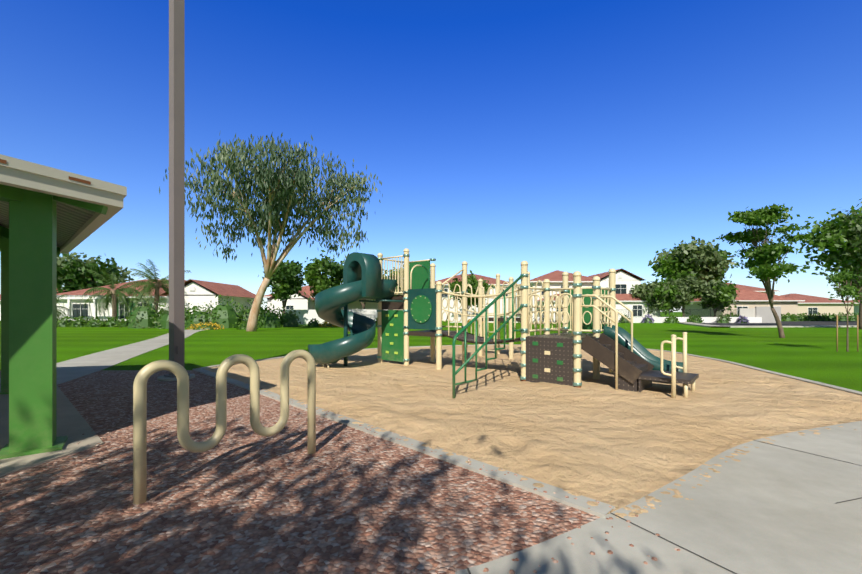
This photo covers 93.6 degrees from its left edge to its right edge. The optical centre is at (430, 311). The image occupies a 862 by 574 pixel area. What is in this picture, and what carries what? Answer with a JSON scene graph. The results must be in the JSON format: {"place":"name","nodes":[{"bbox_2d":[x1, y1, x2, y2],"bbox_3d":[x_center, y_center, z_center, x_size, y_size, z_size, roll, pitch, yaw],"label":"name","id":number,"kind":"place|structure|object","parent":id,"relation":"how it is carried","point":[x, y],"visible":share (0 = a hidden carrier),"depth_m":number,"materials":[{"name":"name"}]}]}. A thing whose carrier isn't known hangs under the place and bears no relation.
{"place":"outdoors","nodes":[
{"label":"outdoors","id":0,"kind":"place"},
{"bbox_2d":[0,329,202,387],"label":"lawn path","id":1,"kind":"structure","parent":0,"point":[72,369],"depth_m":11.81,"materials":[{"name":"concrete"}]},
{"bbox_2d":[0,312,861,513],"bbox_3d":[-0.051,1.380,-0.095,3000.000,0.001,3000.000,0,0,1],"label":"lawn","id":2,"kind":"structure","parent":0,"point":[809,353],"depth_m":17.53,"materials":[{"name":"green plant"}]},
{"bbox_2d":[57,294,70,318],"bbox_3d":[-35.487,-0.088,37.566,3.261,3.160,3.128,0,0,18],"label":"palm","id":3,"kind":"object","parent":2,"relation":"on","point":[62,307],"visible":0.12,"depth_m":37.85,"materials":[{"name":"green plant"}]},
{"bbox_2d":[57,252,134,293],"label":"tree","id":4,"kind":"object","parent":2,"relation":"on","point":[73,274],"visible":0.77,"depth_m":56.10,"materials":[{"name":"green plant"}]},
{"bbox_2d":[80,269,144,318],"bbox_3d":[-29.878,-1.252,38.627,4.902,5.489,4.603,0,0,24],"label":"palm","id":5,"kind":"object","parent":2,"relation":"on","point":[115,294],"visible":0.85,"depth_m":38.18,"materials":[{"name":"green plant"}]},
{"bbox_2d":[121,259,189,309],"bbox_3d":[-25.431,-1.585,37.384,5.490,6.191,5.282,0,0,-22],"label":"palm","id":6,"kind":"object","parent":2,"relation":"on","point":[157,285],"visible":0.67,"depth_m":37.23,"materials":[{"name":"green plant"}]},
{"bbox_2d":[159,130,382,330],"bbox_3d":[-10.382,-4.967,28.163,13.030,12.982,12.723,0,0,23],"label":"eucalyptus tree","id":7,"kind":"object","parent":2,"relation":"on","point":[277,188],"visible":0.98,"depth_m":27.38,"materials":[{"name":"green plant"}]},
{"bbox_2d":[258,260,305,313],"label":"tree","id":8,"kind":"object","parent":2,"relation":"on","point":[285,282],"visible":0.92,"depth_m":40.89,"materials":[{"name":"green plant"}]},
{"bbox_2d":[0,370,606,573],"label":"gravel bed","id":9,"kind":"object","parent":2,"relation":"on","point":[241,497],"depth_m":2.90,"materials":[{"name":"brown gravel"}]},
{"bbox_2d":[0,154,126,476],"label":"pavilion","id":10,"kind":"structure","parent":9,"relation":"on","point":[49,216],"depth_m":3.94,"materials":[{"name":"paint"}]},
{"bbox_2d":[157,0,194,380],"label":"light pole","id":11,"kind":"object","parent":9,"relation":"on","point":[177,181],"visible":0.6,"depth_m":8.24,"materials":[{"name":"metal"}]},
{"bbox_2d":[133,350,315,504],"bbox_3d":[-1.634,0.895,3.434,0.078,1.069,1.466,0,0,43],"label":"bike rack","id":12,"kind":"object","parent":9,"relation":"on","point":[180,373],"visible":1,"depth_m":3.29,"materials":[{"name":"metal"}]},
{"bbox_2d":[301,250,343,301],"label":"tree","id":13,"kind":"object","parent":2,"relation":"on","point":[319,282],"visible":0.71,"depth_m":45.57,"materials":[{"name":"green plant"}]},
{"bbox_2d":[342,308,377,320],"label":"bar fence","id":14,"kind":"object","parent":2,"relation":"on","point":[356,309],"visible":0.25,"depth_m":43.15,"materials":[{"name":"white metal"}]},
{"bbox_2d":[340,269,386,308],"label":"tree","id":15,"kind":"object","parent":2,"relation":"on","point":[363,305],"visible":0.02,"depth_m":45.99,"materials":[{"name":"green plant"}]},
{"bbox_2d":[385,264,403,296],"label":"tree","id":16,"kind":"object","parent":2,"relation":"on","point":[390,272],"visible":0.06,"depth_m":49.53,"materials":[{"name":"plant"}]},
{"bbox_2d":[0,294,858,329],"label":"shrubs and hedges","id":17,"kind":"object","parent":2,"relation":"on","point":[217,317],"visible":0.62,"depth_m":34.94,"materials":[{"name":"green plant"}]},
{"bbox_2d":[0,269,859,323],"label":"houses","id":18,"kind":"structure","parent":2,"relation":"on","point":[200,293],"depth_m":52.88,"materials":[{"name":"paint"}]},
{"bbox_2d":[449,270,491,316],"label":"tree","id":19,"kind":"object","parent":2,"relation":"on","point":[472,281],"visible":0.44,"depth_m":54.98,"materials":[{"name":"green plant"}]},
{"bbox_2d":[450,307,780,322],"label":"wall","id":20,"kind":"structure","parent":2,"relation":"on","point":[759,315],"depth_m":49.63,"materials":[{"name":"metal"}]},
{"bbox_2d":[630,278,684,314],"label":"olive tree","id":21,"kind":"object","parent":2,"relation":"on","point":[656,292],"visible":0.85,"depth_m":51.92,"materials":[{"name":"plant"}]},
{"bbox_2d":[663,273,705,312],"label":"olive tree","id":22,"kind":"object","parent":2,"relation":"on","point":[690,285],"visible":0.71,"depth_m":52.48,"materials":[{"name":"green plant"}]},
{"bbox_2d":[648,236,738,283],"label":"tree","id":23,"kind":"object","parent":2,"relation":"on","point":[709,262],"visible":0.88,"depth_m":68.59,"materials":[{"name":"green plant"}]},
{"bbox_2d":[694,276,739,312],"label":"olive tree","id":24,"kind":"object","parent":2,"relation":"on","point":[720,295],"visible":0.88,"depth_m":51.81,"materials":[{"name":"green plant"}]},
{"bbox_2d":[608,419,861,512],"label":"sand pit","id":25,"kind":"object","parent":2,"relation":"on","point":[636,496],"visible":0.06,"depth_m":3.56,"materials":[{"name":"beige sand"}]},
{"bbox_2d":[193,344,861,516],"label":"sand kerb","id":26,"kind":"structure","parent":25,"relation":"on","point":[601,509],"depth_m":3.90,"materials":[{"name":"concrete"}]},
{"bbox_2d":[205,345,861,506],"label":"sand","id":27,"kind":"object","parent":25,"relation":"on","point":[602,439],"visible":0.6,"depth_m":5.45,"materials":[{"name":"beige sand"}]},
{"bbox_2d":[308,248,698,398],"bbox_3d":[1.220,-0.059,8.562,6.401,2.978,6.818,0,0,-27],"label":"play structure","id":28,"kind":"object","parent":27,"relation":"on","point":[631,362],"visible":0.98,"depth_m":8.81,"materials":[{"name":"beige paint"}]},
{"bbox_2d":[716,204,812,337],"bbox_3d":[17.413,-2.002,21.103,3.442,7.001,4.240,0,0,21],"label":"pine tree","id":29,"kind":"object","parent":2,"relation":"on","point":[763,265],"visible":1,"depth_m":20.64,"materials":[{"name":"plant"}]},
{"bbox_2d":[800,199,861,328],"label":"tree","id":30,"kind":"object","parent":2,"relation":"on","point":[839,237],"visible":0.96,"depth_m":31.62,"materials":[{"name":"green plant"}]},
{"bbox_2d":[825,267,861,351],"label":"young tree","id":31,"kind":"object","parent":2,"relation":"on","point":[844,289],"visible":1,"depth_m":13.92,"materials":[{"name":"green plant"}]},
{"bbox_2d":[833,271,860,297],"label":"tree","id":32,"kind":"object","parent":2,"relation":"on","point":[849,284],"visible":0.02,"depth_m":52.30,"materials":[{"name":"green plant"}]},
{"bbox_2d":[836,315,858,351],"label":"tree stakes","id":33,"kind":"object","parent":2,"relation":"on","point":[837,333],"visible":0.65,"depth_m":13.96,"materials":[{"name":"brown wood"}]},
{"bbox_2d":[0,0,861,311],"label":"sky","id":34,"kind":"structure","parent":0,"point":[588,137],"materials":[{"name":"blue"}]},
{"bbox_2d":[455,421,861,573],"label":"pavement","id":35,"kind":"structure","parent":0,"point":[764,508],"depth_m":2.60,"materials":[{"name":"concrete"}]},
{"bbox_2d":[77,383,854,573],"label":"stray stones","id":36,"kind":"object","parent":35,"relation":"on","point":[632,513],"visible":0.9,"depth_m":3.07,"materials":[{"name":"beige stone"}]},
{"bbox_2d":[467,440,861,573],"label":"pavement joints","id":37,"kind":"object","parent":35,"relation":"on","point":[469,572],"visible":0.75,"depth_m":2.45,"materials":[{"name":"grey concrete"}]},
{"bbox_2d":[677,322,856,327],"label":"road","id":38,"kind":"structure","parent":0,"point":[708,325],"depth_m":35.88,"materials":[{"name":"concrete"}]},
{"bbox_2d":[700,321,856,326],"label":"road","id":39,"kind":"structure","parent":0,"point":[796,323],"depth_m":46.92,"materials":[{"name":"grey asphalt"}]}
]}

